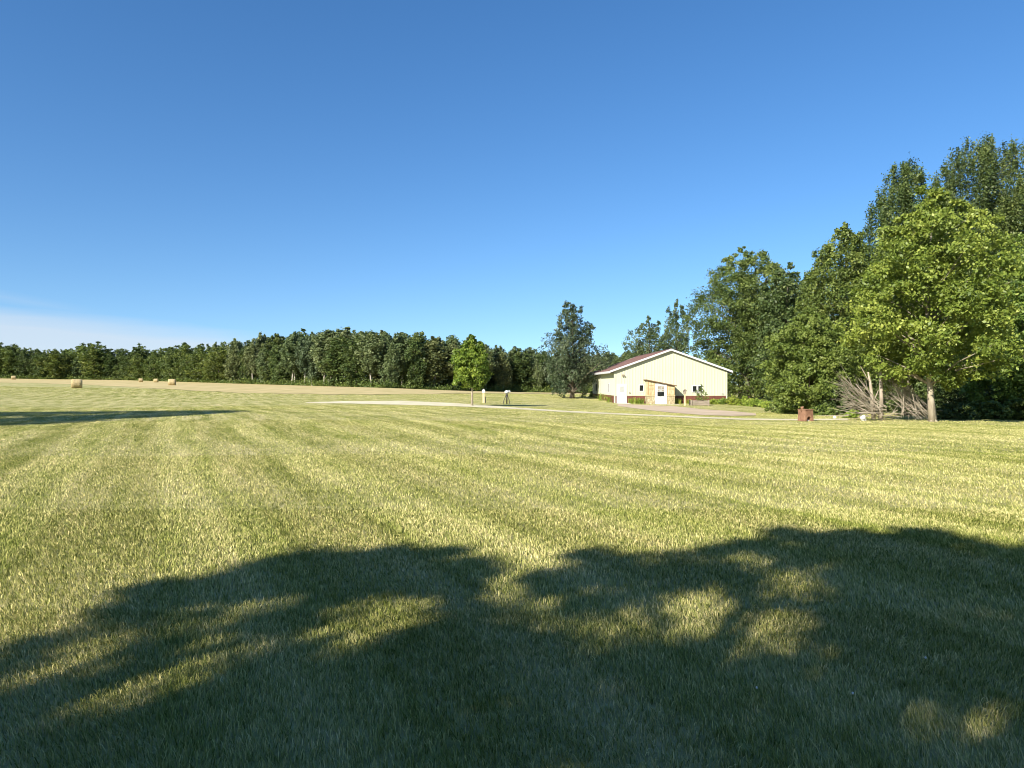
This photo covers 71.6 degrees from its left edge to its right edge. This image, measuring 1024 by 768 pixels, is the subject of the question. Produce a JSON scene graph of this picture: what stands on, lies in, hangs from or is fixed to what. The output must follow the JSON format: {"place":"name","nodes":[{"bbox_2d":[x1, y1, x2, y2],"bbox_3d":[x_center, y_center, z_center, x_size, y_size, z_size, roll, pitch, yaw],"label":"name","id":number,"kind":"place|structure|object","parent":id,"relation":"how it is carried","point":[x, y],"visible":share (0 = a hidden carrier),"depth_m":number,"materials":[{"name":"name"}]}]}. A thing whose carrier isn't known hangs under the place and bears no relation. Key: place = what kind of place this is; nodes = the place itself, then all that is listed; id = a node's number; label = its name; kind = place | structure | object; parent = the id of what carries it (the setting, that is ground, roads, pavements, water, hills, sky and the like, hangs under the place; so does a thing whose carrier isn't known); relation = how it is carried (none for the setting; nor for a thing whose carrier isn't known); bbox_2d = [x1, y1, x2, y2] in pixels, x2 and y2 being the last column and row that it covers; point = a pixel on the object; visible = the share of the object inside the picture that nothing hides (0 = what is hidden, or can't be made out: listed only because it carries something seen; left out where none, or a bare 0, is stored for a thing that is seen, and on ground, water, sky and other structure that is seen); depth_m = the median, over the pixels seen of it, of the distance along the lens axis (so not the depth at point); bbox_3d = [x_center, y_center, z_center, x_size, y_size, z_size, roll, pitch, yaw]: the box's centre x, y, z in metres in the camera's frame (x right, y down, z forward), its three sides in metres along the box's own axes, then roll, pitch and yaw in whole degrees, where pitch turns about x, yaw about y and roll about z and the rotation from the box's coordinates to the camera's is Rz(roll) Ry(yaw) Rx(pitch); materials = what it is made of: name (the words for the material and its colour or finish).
{"place":"outdoors","nodes":[
{"label":"outdoors","id":0,"kind":"place"},
{"bbox_2d":[0,378,589,394],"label":"hay field","id":1,"kind":"structure","parent":0,"point":[252,388],"depth_m":155.24,"materials":[{"name":"beige plant"}]},
{"bbox_2d":[0,382,1023,767],"bbox_3d":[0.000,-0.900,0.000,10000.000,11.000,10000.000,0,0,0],"label":"lawn ground","id":2,"kind":"structure","parent":0,"point":[94,402],"depth_m":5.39,"materials":[{"name":"green plant"}]},
{"bbox_2d":[0,350,18,375],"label":"woodland tree","id":3,"kind":"object","parent":2,"relation":"on","point":[10,363],"visible":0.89,"depth_m":329.75,"materials":[{"name":"green plant"}]},
{"bbox_2d":[11,349,33,378],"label":"woodland tree","id":4,"kind":"object","parent":2,"relation":"on","point":[23,366],"visible":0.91,"depth_m":328.85,"materials":[{"name":"green plant"}]},
{"bbox_2d":[27,350,51,378],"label":"woodland tree","id":5,"kind":"object","parent":2,"relation":"on","point":[40,367],"visible":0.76,"depth_m":327.17,"materials":[{"name":"green plant"}]},
{"bbox_2d":[34,348,69,378],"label":"woodland tree","id":6,"kind":"object","parent":2,"relation":"on","point":[53,356],"visible":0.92,"depth_m":326.29,"materials":[{"name":"green plant"}]},
{"bbox_2d":[58,354,73,377],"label":"woodland tree","id":7,"kind":"object","parent":2,"relation":"on","point":[67,370],"visible":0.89,"depth_m":329.47,"materials":[{"name":"green plant"}]},
{"bbox_2d":[58,343,87,377],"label":"woodland tree","id":8,"kind":"object","parent":2,"relation":"on","point":[76,351],"visible":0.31,"depth_m":332.24,"materials":[{"name":"green plant"}]},
{"bbox_2d":[71,379,81,387],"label":"hay bale","id":9,"kind":"object","parent":2,"relation":"on","point":[76,383],"visible":1,"depth_m":120.45,"materials":[{"name":"plant"}]},
{"bbox_2d":[71,357,84,377],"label":"woodland tree","id":10,"kind":"object","parent":2,"relation":"on","point":[77,370],"visible":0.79,"depth_m":330.35,"materials":[{"name":"green plant"}]},
{"bbox_2d":[69,341,115,376],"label":"woodland tree","id":11,"kind":"object","parent":2,"relation":"on","point":[97,345],"visible":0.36,"depth_m":332.55,"materials":[{"name":"green plant"}]},
{"bbox_2d":[76,347,114,379],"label":"woodland tree","id":12,"kind":"object","parent":2,"relation":"on","point":[94,356],"visible":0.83,"depth_m":328.11,"materials":[{"name":"green plant"}]},
{"bbox_2d":[95,354,117,377],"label":"woodland tree","id":13,"kind":"object","parent":2,"relation":"on","point":[107,369],"visible":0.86,"depth_m":329.67,"materials":[{"name":"green plant"}]},
{"bbox_2d":[111,355,130,379],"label":"woodland tree","id":14,"kind":"object","parent":2,"relation":"on","point":[120,363],"visible":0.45,"depth_m":326.87,"materials":[{"name":"green plant"}]},
{"bbox_2d":[113,349,129,379],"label":"woodland tree","id":15,"kind":"object","parent":2,"relation":"on","point":[121,354],"visible":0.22,"depth_m":334.07,"materials":[{"name":"green plant"}]},
{"bbox_2d":[119,347,148,376],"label":"woodland tree","id":16,"kind":"object","parent":2,"relation":"on","point":[129,356],"visible":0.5,"depth_m":321.96,"materials":[{"name":"green plant"}]},
{"bbox_2d":[126,353,148,378],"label":"woodland tree","id":17,"kind":"object","parent":2,"relation":"on","point":[137,373],"visible":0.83,"depth_m":318.73,"materials":[{"name":"green plant"}]},
{"bbox_2d":[139,354,160,380],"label":"woodland tree","id":18,"kind":"object","parent":2,"relation":"on","point":[153,365],"visible":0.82,"depth_m":308.32,"materials":[{"name":"green plant"}]},
{"bbox_2d":[159,349,178,379],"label":"woodland tree","id":19,"kind":"object","parent":2,"relation":"on","point":[170,361],"visible":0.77,"depth_m":300.57,"materials":[{"name":"green plant"}]},
{"bbox_2d":[158,347,182,379],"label":"woodland tree","id":20,"kind":"object","parent":2,"relation":"on","point":[166,349],"visible":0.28,"depth_m":304.30,"materials":[{"name":"green plant"}]},
{"bbox_2d":[169,344,191,379],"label":"woodland tree","id":21,"kind":"object","parent":2,"relation":"on","point":[185,350],"visible":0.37,"depth_m":298.30,"materials":[{"name":"green plant"}]},
{"bbox_2d":[173,354,193,381],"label":"woodland tree","id":22,"kind":"object","parent":2,"relation":"on","point":[182,365],"visible":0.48,"depth_m":293.36,"materials":[{"name":"green plant"}]},
{"bbox_2d":[180,347,212,380],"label":"woodland tree","id":23,"kind":"object","parent":2,"relation":"on","point":[199,353],"visible":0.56,"depth_m":283.24,"materials":[{"name":"green plant"}]},
{"bbox_2d":[196,346,231,382],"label":"woodland tree","id":24,"kind":"object","parent":2,"relation":"on","point":[218,361],"visible":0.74,"depth_m":271.37,"materials":[{"name":"green plant"}]},
{"bbox_2d":[223,349,243,381],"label":"woodland tree","id":25,"kind":"object","parent":2,"relation":"on","point":[234,364],"visible":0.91,"depth_m":265.41,"materials":[{"name":"green plant"}]},
{"bbox_2d":[224,338,243,367],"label":"woodland tree","id":26,"kind":"object","parent":2,"relation":"on","point":[235,344],"visible":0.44,"depth_m":269.32,"materials":[{"name":"green plant"}]},
{"bbox_2d":[235,342,258,383],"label":"woodland tree","id":27,"kind":"object","parent":2,"relation":"on","point":[242,368],"visible":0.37,"depth_m":261.05,"materials":[{"name":"green plant"}]},
{"bbox_2d":[241,343,262,378],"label":"woodland tree","id":28,"kind":"object","parent":2,"relation":"on","point":[249,356],"visible":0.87,"depth_m":255.96,"materials":[{"name":"green plant"}]},
{"bbox_2d":[254,331,270,364],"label":"woodland tree","id":29,"kind":"object","parent":2,"relation":"on","point":[259,340],"visible":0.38,"depth_m":257.93,"materials":[{"name":"green plant"}]},
{"bbox_2d":[255,347,271,380],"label":"woodland tree","id":30,"kind":"object","parent":2,"relation":"on","point":[260,363],"visible":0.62,"depth_m":248.70,"materials":[{"name":"green plant"}]},
{"bbox_2d":[257,333,291,383],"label":"woodland tree","id":31,"kind":"object","parent":2,"relation":"on","point":[276,339],"visible":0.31,"depth_m":248.84,"materials":[{"name":"green plant"}]},
{"bbox_2d":[267,344,287,384],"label":"woodland tree","id":32,"kind":"object","parent":2,"relation":"on","point":[274,361],"visible":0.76,"depth_m":244.31,"materials":[{"name":"green plant"}]},
{"bbox_2d":[276,335,302,382],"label":"woodland tree","id":33,"kind":"object","parent":2,"relation":"on","point":[288,363],"visible":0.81,"depth_m":238.22,"materials":[{"name":"green plant"}]},
{"bbox_2d":[283,338,303,382],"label":"woodland tree","id":34,"kind":"object","parent":2,"relation":"on","point":[296,376],"visible":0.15,"depth_m":245.33,"materials":[{"name":"green plant"}]},
{"bbox_2d":[0,372,592,392],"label":"undergrowth","id":35,"kind":"object","parent":2,"relation":"on","point":[372,385],"visible":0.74,"depth_m":237.11,"materials":[{"name":"green plant"}]},
{"bbox_2d":[294,336,311,385],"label":"woodland tree","id":36,"kind":"object","parent":2,"relation":"on","point":[301,363],"visible":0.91,"depth_m":233.55,"materials":[{"name":"green plant"}]},
{"bbox_2d":[304,331,319,385],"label":"woodland tree","id":37,"kind":"object","parent":2,"relation":"on","point":[310,372],"visible":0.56,"depth_m":233.85,"materials":[{"name":"green plant"}]},
{"bbox_2d":[32,359,596,390],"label":"understorey","id":38,"kind":"object","parent":2,"relation":"on","point":[320,376],"visible":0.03,"depth_m":237.69,"materials":[{"name":"green plant"}]},
{"bbox_2d":[311,338,331,385],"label":"woodland tree","id":39,"kind":"object","parent":2,"relation":"on","point":[317,353],"visible":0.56,"depth_m":223.77,"materials":[{"name":"green plant"}]},
{"bbox_2d":[306,329,339,385],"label":"woodland tree","id":40,"kind":"object","parent":2,"relation":"on","point":[326,334],"visible":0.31,"depth_m":225.08,"materials":[{"name":"green plant"}]},
{"bbox_2d":[325,330,354,368],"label":"woodland tree","id":41,"kind":"object","parent":2,"relation":"on","point":[344,334],"visible":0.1,"depth_m":223.07,"materials":[{"name":"green plant"}]},
{"bbox_2d":[317,336,368,385],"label":"woodland tree","id":42,"kind":"object","parent":2,"relation":"on","point":[337,375],"visible":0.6,"depth_m":217.61,"materials":[{"name":"green plant"}]},
{"bbox_2d":[338,335,374,386],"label":"woodland tree","id":43,"kind":"object","parent":2,"relation":"on","point":[357,371],"visible":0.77,"depth_m":210.81,"materials":[{"name":"green plant"}]},
{"bbox_2d":[354,333,386,379],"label":"woodland tree","id":44,"kind":"object","parent":2,"relation":"on","point":[370,346],"visible":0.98,"depth_m":207.63,"materials":[{"name":"green plant"}]},
{"bbox_2d":[368,329,398,383],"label":"woodland tree","id":45,"kind":"object","parent":2,"relation":"on","point":[378,375],"visible":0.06,"depth_m":215.25,"materials":[{"name":"green plant"}]},
{"bbox_2d":[373,331,397,382],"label":"woodland tree","id":46,"kind":"object","parent":2,"relation":"on","point":[387,338],"visible":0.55,"depth_m":209.16,"materials":[{"name":"green plant"}]},
{"bbox_2d":[382,340,401,384],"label":"woodland tree","id":47,"kind":"object","parent":2,"relation":"on","point":[391,363],"visible":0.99,"depth_m":203.61,"materials":[{"name":"green plant"}]},
{"bbox_2d":[390,332,410,384],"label":"woodland tree","id":48,"kind":"object","parent":2,"relation":"on","point":[402,343],"visible":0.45,"depth_m":211.47,"materials":[{"name":"green plant"}]},
{"bbox_2d":[398,335,430,388],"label":"woodland tree","id":49,"kind":"object","parent":2,"relation":"on","point":[415,368],"visible":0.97,"depth_m":206.84,"materials":[{"name":"green plant"}]},
{"bbox_2d":[405,331,427,388],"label":"woodland tree","id":50,"kind":"object","parent":2,"relation":"on","point":[423,338],"visible":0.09,"depth_m":216.91,"materials":[{"name":"green plant"}]},
{"bbox_2d":[419,336,453,385],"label":"woodland tree","id":51,"kind":"object","parent":2,"relation":"on","point":[435,354],"visible":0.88,"depth_m":211.25,"materials":[{"name":"green plant"}]},
{"bbox_2d":[442,339,462,386],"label":"woodland tree","id":52,"kind":"object","parent":2,"relation":"on","point":[449,380],"visible":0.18,"depth_m":220.11,"materials":[{"name":"green plant"}]},
{"bbox_2d":[442,341,465,390],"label":"woodland tree","id":53,"kind":"object","parent":2,"relation":"on","point":[452,346],"visible":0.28,"depth_m":215.24,"materials":[{"name":"green plant"}]},
{"bbox_2d":[449,334,493,404],"bbox_3d":[-3.220,-1.063,56.278,3.673,5.837,4.105,0,0,0],"label":"sapling","id":54,"kind":"object","parent":2,"relation":"on","point":[472,371],"visible":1,"depth_m":55.41,"materials":[{"name":"green plant"}]},
{"bbox_2d":[484,349,496,388],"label":"woodland tree","id":55,"kind":"object","parent":2,"relation":"on","point":[490,357],"visible":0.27,"depth_m":227.19,"materials":[{"name":"green plant"}]},
{"bbox_2d":[487,345,504,388],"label":"woodland tree","id":56,"kind":"object","parent":2,"relation":"on","point":[497,353],"visible":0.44,"depth_m":237.16,"materials":[{"name":"green plant"}]},
{"bbox_2d":[493,352,512,388],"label":"woodland tree","id":57,"kind":"object","parent":2,"relation":"on","point":[504,371],"visible":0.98,"depth_m":234.29,"materials":[{"name":"green plant"}]},
{"bbox_2d":[505,348,537,389],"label":"woodland tree","id":58,"kind":"object","parent":2,"relation":"on","point":[519,361],"visible":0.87,"depth_m":240.60,"materials":[{"name":"green plant"}]},
{"bbox_2d":[524,347,539,389],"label":"woodland tree","id":59,"kind":"object","parent":2,"relation":"on","point":[532,352],"visible":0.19,"depth_m":253.40,"materials":[{"name":"green plant"}]},
{"bbox_2d":[530,360,544,389],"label":"woodland tree","id":60,"kind":"object","parent":2,"relation":"on","point":[537,376],"visible":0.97,"depth_m":241.03,"materials":[{"name":"green plant"}]},
{"bbox_2d":[532,350,551,390],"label":"woodland tree","id":61,"kind":"object","parent":2,"relation":"on","point":[540,360],"visible":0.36,"depth_m":246.42,"materials":[{"name":"green plant"}]},
{"bbox_2d":[536,300,615,397],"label":"oak tree","id":62,"kind":"object","parent":2,"relation":"on","point":[567,365],"visible":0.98,"depth_m":91.03,"materials":[{"name":"green plant"}]},
{"bbox_2d":[594,351,618,370],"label":"woodland tree","id":63,"kind":"object","parent":2,"relation":"on","point":[614,360],"visible":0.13,"depth_m":227.39,"materials":[{"name":"green plant"}]},
{"bbox_2d":[621,315,686,360],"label":"loose tree","id":64,"kind":"object","parent":2,"relation":"on","point":[636,349],"visible":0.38,"depth_m":116.92,"materials":[{"name":"green plant"}]},
{"bbox_2d":[592,348,732,403],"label":"barn","id":65,"kind":"structure","parent":2,"relation":"on","point":[667,376],"depth_m":78.00,"materials":[{"name":"beige metal"}]},
{"bbox_2d":[617,384,626,402],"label":"door","id":66,"kind":"structure","parent":65,"relation":"in","point":[621,388],"depth_m":77.94,"materials":[{"name":"white paint"}]},
{"bbox_2d":[655,299,699,358],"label":"loose tree","id":67,"kind":"object","parent":2,"relation":"on","point":[683,338],"visible":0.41,"depth_m":115.06,"materials":[{"name":"green plant"}]},
{"bbox_2d":[618,404,755,415],"bbox_3d":[14.686,2.166,61.569,7.338,0.235,31.398,0,0,-6],"label":"gravel apron","id":68,"kind":"object","parent":2,"relation":"on","point":[677,409],"visible":0.97,"depth_m":59.46,"materials":[{"name":"beige gravel"}]},
{"bbox_2d":[689,400,708,405],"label":"planter","id":69,"kind":"object","parent":2,"relation":"on","point":[694,402],"visible":1,"depth_m":72.60,"materials":[{"name":"brown wood"}]},
{"bbox_2d":[695,384,708,400],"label":"flowering shrub","id":70,"kind":"object","parent":69,"relation":"in","point":[700,397],"visible":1,"depth_m":72.92,"materials":[{"name":"green plant"}]},
{"bbox_2d":[725,395,741,404],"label":"weed clump","id":71,"kind":"object","parent":2,"relation":"on","point":[732,399],"visible":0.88,"depth_m":74.80,"materials":[{"name":"green plant"}]},
{"bbox_2d":[677,246,803,400],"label":"leafy tree","id":72,"kind":"object","parent":2,"relation":"on","point":[744,347],"visible":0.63,"depth_m":91.22,"materials":[{"name":"green plant"}]},
{"bbox_2d":[726,279,783,398],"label":"woodland tree","id":73,"kind":"object","parent":2,"relation":"on","point":[766,282],"visible":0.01,"depth_m":95.26,"materials":[{"name":"green plant"}]},
{"bbox_2d":[746,398,763,406],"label":"weed clump","id":74,"kind":"object","parent":2,"relation":"on","point":[754,402],"visible":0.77,"depth_m":71.84,"materials":[{"name":"green plant"}]},
{"bbox_2d":[764,399,782,412],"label":"bush","id":75,"kind":"object","parent":2,"relation":"on","point":[771,408],"visible":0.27,"depth_m":55.81,"materials":[{"name":"green plant"}]},
{"bbox_2d":[743,262,815,400],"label":"woodland tree","id":76,"kind":"object","parent":2,"relation":"on","point":[783,315],"visible":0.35,"depth_m":83.57,"materials":[{"name":"green plant"}]},
{"bbox_2d":[797,406,813,420],"bbox_3d":[14.626,1.484,35.381,0.555,0.763,0.620,0,0,-14],"label":"rusty stove","id":77,"kind":"object","parent":2,"relation":"on","point":[805,414],"visible":0.91,"depth_m":35.16,"materials":[{"name":"metal"}]},
{"bbox_2d":[755,306,865,413],"bbox_3d":[21.230,-1.416,49.490,7.500,8.259,7.634,0,0,0],"label":"leafy tree","id":78,"kind":"object","parent":2,"relation":"on","point":[806,383],"visible":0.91,"depth_m":48.76,"materials":[{"name":"green plant"}]},
{"bbox_2d":[809,402,839,414],"bbox_3d":[20.316,1.799,45.935,1.677,1.228,1.598,0,0,-28],"label":"bush","id":79,"kind":"object","parent":2,"relation":"on","point":[823,409],"visible":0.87,"depth_m":45.61,"materials":[{"name":"green plant"}]},
{"bbox_2d":[813,382,859,414],"bbox_3d":[21.606,1.130,47.216,2.804,2.729,2.268,0,0,39],"label":"bush","id":80,"kind":"object","parent":2,"relation":"on","point":[835,402],"visible":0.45,"depth_m":46.76,"materials":[{"name":"green plant"}]},
{"bbox_2d":[792,221,891,402],"bbox_3d":[28.478,-5.631,59.924,8.870,16.546,9.252,0,0,16],"label":"leafy tree","id":81,"kind":"object","parent":2,"relation":"on","point":[818,289],"visible":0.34,"depth_m":58.98,"materials":[{"name":"green plant"}]},
{"bbox_2d":[822,364,927,420],"bbox_3d":[18.340,0.397,35.655,6.702,3.760,3.097,0,0,0],"label":"brush pile","id":82,"kind":"object","parent":2,"relation":"on","point":[914,407],"visible":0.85,"depth_m":35.28,"materials":[{"name":"wood"}]},
{"bbox_2d":[857,367,878,418],"bbox_3d":[17.720,0.431,35.470,1.164,2.671,0.197,0,0,-5],"label":"dead trunk","id":83,"kind":"object","parent":82,"relation":"on","point":[871,395],"visible":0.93,"depth_m":35.44,"materials":[{"name":"brown wood"}]},
{"bbox_2d":[878,360,884,418],"bbox_3d":[18.529,0.280,35.501,0.377,2.969,0.226,0,0,0],"label":"dead trunk","id":84,"kind":"object","parent":82,"relation":"on","point":[880,393],"visible":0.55,"depth_m":35.43,"materials":[{"name":"brown wood"}]},
{"bbox_2d":[856,378,909,413],"bbox_3d":[26.044,0.955,49.970,3.689,3.077,3.337,0,0,0],"label":"bush","id":85,"kind":"object","parent":2,"relation":"on","point":[876,388],"visible":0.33,"depth_m":49.76,"materials":[{"name":"green plant"}]},
{"bbox_2d":[841,299,926,411],"bbox_3d":[28.101,-2.238,53.974,7.621,9.049,7.557,0,0,0],"label":"leafy tree","id":86,"kind":"object","parent":2,"relation":"on","point":[858,371],"visible":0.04,"depth_m":53.75,"materials":[{"name":"green plant"}]},
{"bbox_2d":[862,152,942,400],"bbox_3d":[35.334,-8.836,63.999,8.353,24.029,8.515,0,0,0],"label":"tall tree","id":87,"kind":"object","parent":2,"relation":"on","point":[904,200],"visible":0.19,"depth_m":63.48,"materials":[{"name":"green plant"}]},
{"bbox_2d":[886,393,927,415],"bbox_3d":[24.865,1.401,44.133,2.388,1.745,2.771,0,0,0],"label":"bush","id":88,"kind":"object","parent":2,"relation":"on","point":[899,411],"visible":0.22,"depth_m":43.73,"materials":[{"name":"green plant"}]},
{"bbox_2d":[831,184,1023,421],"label":"maple tree","id":89,"kind":"object","parent":2,"relation":"on","point":[948,292],"visible":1,"depth_m":32.55,"materials":[{"name":"green plant"}]},
{"bbox_2d":[907,380,959,413],"bbox_3d":[28.350,0.942,48.067,3.548,3.014,2.799,0,0,43],"label":"bush","id":90,"kind":"object","parent":2,"relation":"on","point":[922,391],"visible":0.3,"depth_m":47.59,"materials":[{"name":"green plant"}]},
{"bbox_2d":[908,272,996,404],"bbox_3d":[33.014,-2.994,51.770,8.854,10.516,8.967,0,0,0],"label":"leafy tree","id":91,"kind":"object","parent":2,"relation":"on","point":[958,363],"visible":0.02,"depth_m":51.12,"materials":[{"name":"green plant"}]},
{"bbox_2d":[936,402,979,419],"bbox_3d":[23.285,1.515,37.104,2.020,1.208,2.183,0,0,0],"label":"bush","id":92,"kind":"object","parent":2,"relation":"on","point":[957,411],"visible":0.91,"depth_m":36.64,"materials":[{"name":"green plant"}]},
{"bbox_2d":[942,377,1003,405],"bbox_3d":[29.955,0.809,46.020,3.910,3.436,3.719,0,0,0],"label":"bush","id":93,"kind":"object","parent":2,"relation":"on","point":[965,400],"visible":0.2,"depth_m":45.74,"materials":[{"name":"green plant"}]},
{"bbox_2d":[931,132,1023,283],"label":"tall tree","id":94,"kind":"object","parent":2,"relation":"on","point":[989,167],"visible":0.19,"depth_m":60.09,"materials":[{"name":"green plant"}]},
{"bbox_2d":[953,233,1023,401],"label":"leafy tree","id":95,"kind":"object","parent":2,"relation":"on","point":[1012,389],"visible":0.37,"depth_m":40.53,"materials":[{"name":"green plant"}]},
{"bbox_2d":[965,400,1017,419],"bbox_3d":[25.286,1.491,38.071,2.923,1.364,2.186,0,0,26],"label":"bush","id":96,"kind":"object","parent":2,"relation":"on","point":[989,409],"visible":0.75,"depth_m":37.46,"materials":[{"name":"green plant"}]},
{"bbox_2d":[997,175,1023,280],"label":"tall tree","id":97,"kind":"object","parent":2,"relation":"on","point":[1021,192],"visible":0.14,"depth_m":57.58,"materials":[{"name":"green plant"}]},
{"bbox_2d":[999,398,1023,419],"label":"bush","id":98,"kind":"object","parent":2,"relation":"on","point":[1013,403],"visible":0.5,"depth_m":37.67,"materials":[{"name":"green plant"}]},
{"bbox_2d":[0,0,1023,384],"label":"sky","id":99,"kind":"structure","parent":0,"point":[173,172],"materials":[{"name":"blue"}]},
{"bbox_2d":[306,401,847,419],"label":"gravel path","id":100,"kind":"structure","parent":0,"point":[414,403],"depth_m":54.03,"materials":[{"name":"beige gravel"}]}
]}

